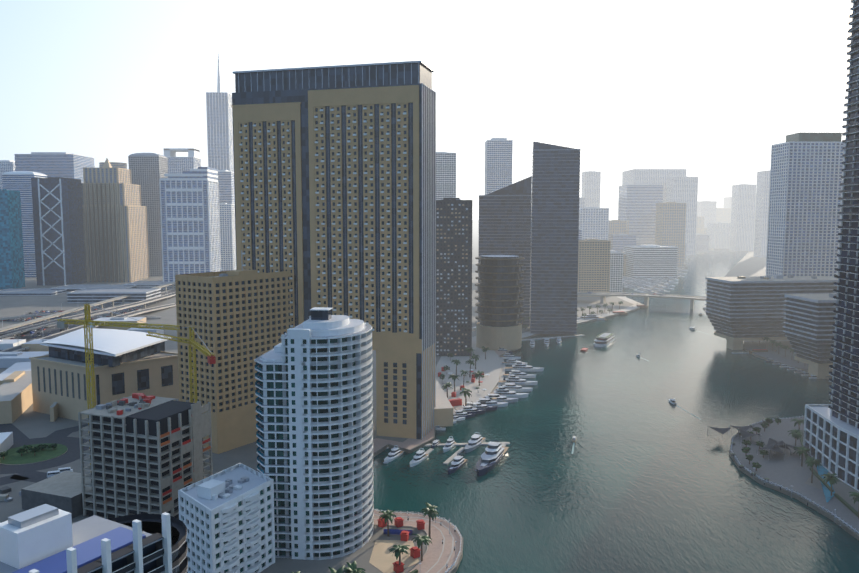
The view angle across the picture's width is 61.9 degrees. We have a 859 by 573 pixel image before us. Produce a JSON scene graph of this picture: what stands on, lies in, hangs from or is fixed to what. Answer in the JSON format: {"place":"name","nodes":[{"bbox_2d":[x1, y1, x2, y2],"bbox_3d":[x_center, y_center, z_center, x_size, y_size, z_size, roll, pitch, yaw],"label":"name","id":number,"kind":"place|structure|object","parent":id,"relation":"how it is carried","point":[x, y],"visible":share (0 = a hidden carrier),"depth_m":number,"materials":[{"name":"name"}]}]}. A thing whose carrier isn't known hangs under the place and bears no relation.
{"place":"outdoors","nodes":[
{"label":"outdoors","id":0,"kind":"place"},
{"bbox_2d":[0,282,175,518],"bbox_3d":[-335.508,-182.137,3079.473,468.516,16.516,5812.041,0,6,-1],"label":"roads","id":1,"kind":"structure","parent":0,"point":[25,466],"depth_m":425.41,"materials":[{"name":"grey asphalt"}]},
{"bbox_2d":[11,292,663,477],"bbox_3d":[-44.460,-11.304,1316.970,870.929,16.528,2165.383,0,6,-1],"label":"vehicles","id":2,"kind":"object","parent":1,"relation":"on","point":[53,473],"visible":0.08,"depth_m":349.97,"materials":[{"name":"white"}]},
{"bbox_2d":[0,504,187,572],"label":"building","id":3,"kind":"structure","parent":0,"point":[45,538],"depth_m":130.65,"materials":[{"name":"white concrete"}]},
{"bbox_2d":[0,0,852,219],"label":"sky","id":4,"kind":"structure","parent":0,"point":[707,89],"materials":[{"name":"white"}]},
{"bbox_2d":[0,220,858,572],"bbox_3d":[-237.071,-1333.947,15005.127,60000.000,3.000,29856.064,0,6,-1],"label":"ground","id":5,"kind":"structure","parent":0,"point":[30,422],"depth_m":429.57,"materials":[{"name":"concrete"}]},
{"bbox_2d":[0,362,57,522],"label":"buildings","id":6,"kind":"structure","parent":5,"relation":"on","point":[16,398],"depth_m":449.57,"materials":[{"name":"beige concrete"}]},
{"bbox_2d":[0,279,167,384],"bbox_3d":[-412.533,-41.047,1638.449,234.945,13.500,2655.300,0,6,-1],"label":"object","id":7,"kind":"structure","parent":5,"relation":"on","point":[10,359],"depth_m":689.90,"materials":[{"name":"concrete"}]},
{"bbox_2d":[29,328,178,420],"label":"building","id":8,"kind":"structure","parent":5,"relation":"on","point":[127,363],"depth_m":449.86,"materials":[{"name":"beige concrete"}]},
{"bbox_2d":[21,393,212,518],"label":"construction building","id":9,"kind":"structure","parent":5,"relation":"on","point":[146,454],"depth_m":295.23,"materials":[{"name":"grey concrete"}]},
{"bbox_2d":[0,53,235,302],"bbox_3d":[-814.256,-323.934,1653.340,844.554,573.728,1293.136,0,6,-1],"label":"skyscrapers","id":10,"kind":"structure","parent":5,"relation":"on","point":[69,222],"depth_m":1352.29,"materials":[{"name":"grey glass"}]},
{"bbox_2d":[57,304,215,464],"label":"tower cranes","id":11,"kind":"object","parent":5,"relation":"on","point":[209,354],"visible":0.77,"depth_m":313.77,"materials":[{"name":"yellow metal"}]},
{"bbox_2d":[178,463,274,572],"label":"white building","id":12,"kind":"structure","parent":5,"relation":"on","point":[226,516],"depth_m":243.10,"materials":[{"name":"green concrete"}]},
{"bbox_2d":[175,251,290,453],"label":"apartment building","id":13,"kind":"structure","parent":5,"relation":"on","point":[239,321],"depth_m":385.25,"materials":[{"name":"beige concrete"}]},
{"bbox_2d":[254,307,373,559],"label":"white tower","id":14,"kind":"structure","parent":5,"relation":"on","point":[314,402],"depth_m":260.33,"materials":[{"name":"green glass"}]},
{"bbox_2d":[231,61,435,438],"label":"skyscraper","id":15,"kind":"structure","parent":5,"relation":"on","point":[335,185],"depth_m":402.91,"materials":[{"name":"beige concrete"}]},
{"bbox_2d":[0,308,780,470],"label":"trees","id":16,"kind":"object","parent":5,"relation":"on","point":[24,448],"visible":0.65,"depth_m":382.65,"materials":[{"name":"green plant"}]},
{"bbox_2d":[475,255,524,349],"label":"tower","id":17,"kind":"structure","parent":5,"relation":"on","point":[498,310],"depth_m":670.69,"materials":[{"name":"concrete"}]},
{"bbox_2d":[436,138,622,355],"bbox_3d":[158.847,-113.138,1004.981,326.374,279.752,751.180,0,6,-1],"label":"skyscrapers","id":18,"kind":"structure","parent":5,"relation":"on","point":[533,220],"depth_m":758.44,"materials":[{"name":"grey glass"}]},
{"bbox_2d":[291,301,858,572],"bbox_3d":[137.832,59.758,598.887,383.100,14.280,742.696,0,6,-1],"label":"palms","id":19,"kind":"object","parent":5,"relation":"on","point":[431,512],"visible":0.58,"depth_m":321.36,"materials":[{"name":"green plant"}]},
{"bbox_2d":[373,292,858,572],"bbox_3d":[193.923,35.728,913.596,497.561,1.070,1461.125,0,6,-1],"label":"promenades","id":20,"kind":"structure","parent":5,"relation":"on","point":[789,472],"depth_m":377.02,"materials":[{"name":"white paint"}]},
{"bbox_2d":[377,367,840,572],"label":"palm trees","id":21,"kind":"object","parent":20,"relation":"on","point":[773,445],"visible":0.88,"depth_m":356.38,"materials":[{"name":"green plant"}]},
{"bbox_2d":[369,315,857,572],"bbox_3d":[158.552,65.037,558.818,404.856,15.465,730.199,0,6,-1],"label":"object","id":22,"kind":"object","parent":20,"relation":"on","point":[382,559],"visible":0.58,"depth_m":303.58,"materials":[{"name":"white paint"}]},
{"bbox_2d":[577,292,705,308],"bbox_3d":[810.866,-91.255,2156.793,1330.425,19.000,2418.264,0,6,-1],"label":"bridges","id":23,"kind":"structure","parent":5,"relation":"on","point":[646,296],"depth_m":1013.58,"materials":[{"name":"concrete"}]},
{"bbox_2d":[578,197,755,275],"bbox_3d":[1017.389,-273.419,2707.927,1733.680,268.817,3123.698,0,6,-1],"label":"distant buildings","id":24,"kind":"structure","parent":5,"relation":"on","point":[709,212],"depth_m":2999.61,"materials":[{"name":"grey glass"}]},
{"bbox_2d":[579,133,844,277],"bbox_3d":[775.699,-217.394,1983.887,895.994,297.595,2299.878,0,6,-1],"label":"skyscrapers","id":25,"kind":"structure","parent":5,"relation":"on","point":[794,195],"depth_m":1455.91,"materials":[{"name":"grey glass"}]},
{"bbox_2d":[704,274,837,349],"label":"stepped block","id":26,"kind":"structure","parent":5,"relation":"on","point":[739,310],"depth_m":673.86,"materials":[{"name":"grey concrete"}]},
{"bbox_2d":[783,294,836,378],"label":"stepped block","id":27,"kind":"structure","parent":5,"relation":"on","point":[809,322],"depth_m":561.57,"materials":[{"name":"grey concrete"}]},
{"bbox_2d":[803,0,858,490],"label":"edge tower","id":28,"kind":"structure","parent":5,"relation":"on","point":[831,435],"depth_m":347.27,"materials":[{"name":"blue glass"}]},
{"bbox_2d":[373,248,858,572],"bbox_3d":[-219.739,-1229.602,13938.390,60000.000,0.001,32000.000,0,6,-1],"label":"water","id":29,"kind":"structure","parent":0,"point":[646,476],"depth_m":363.34,"materials":[{"name":"teal liquid"}]},
{"bbox_2d":[383,287,816,475],"bbox_3d":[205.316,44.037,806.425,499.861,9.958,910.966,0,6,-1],"label":"boats","id":30,"kind":"object","parent":29,"relation":"on","point":[494,453],"visible":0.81,"depth_m":480.17,"materials":[{"name":"white plastic"}]},
{"bbox_2d":[623,251,721,292],"bbox_3d":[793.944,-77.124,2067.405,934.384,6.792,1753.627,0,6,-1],"label":"moored boats","id":31,"kind":"object","parent":29,"relation":"on","point":[647,285],"visible":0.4,"depth_m":1333.79,"materials":[{"name":"white"}]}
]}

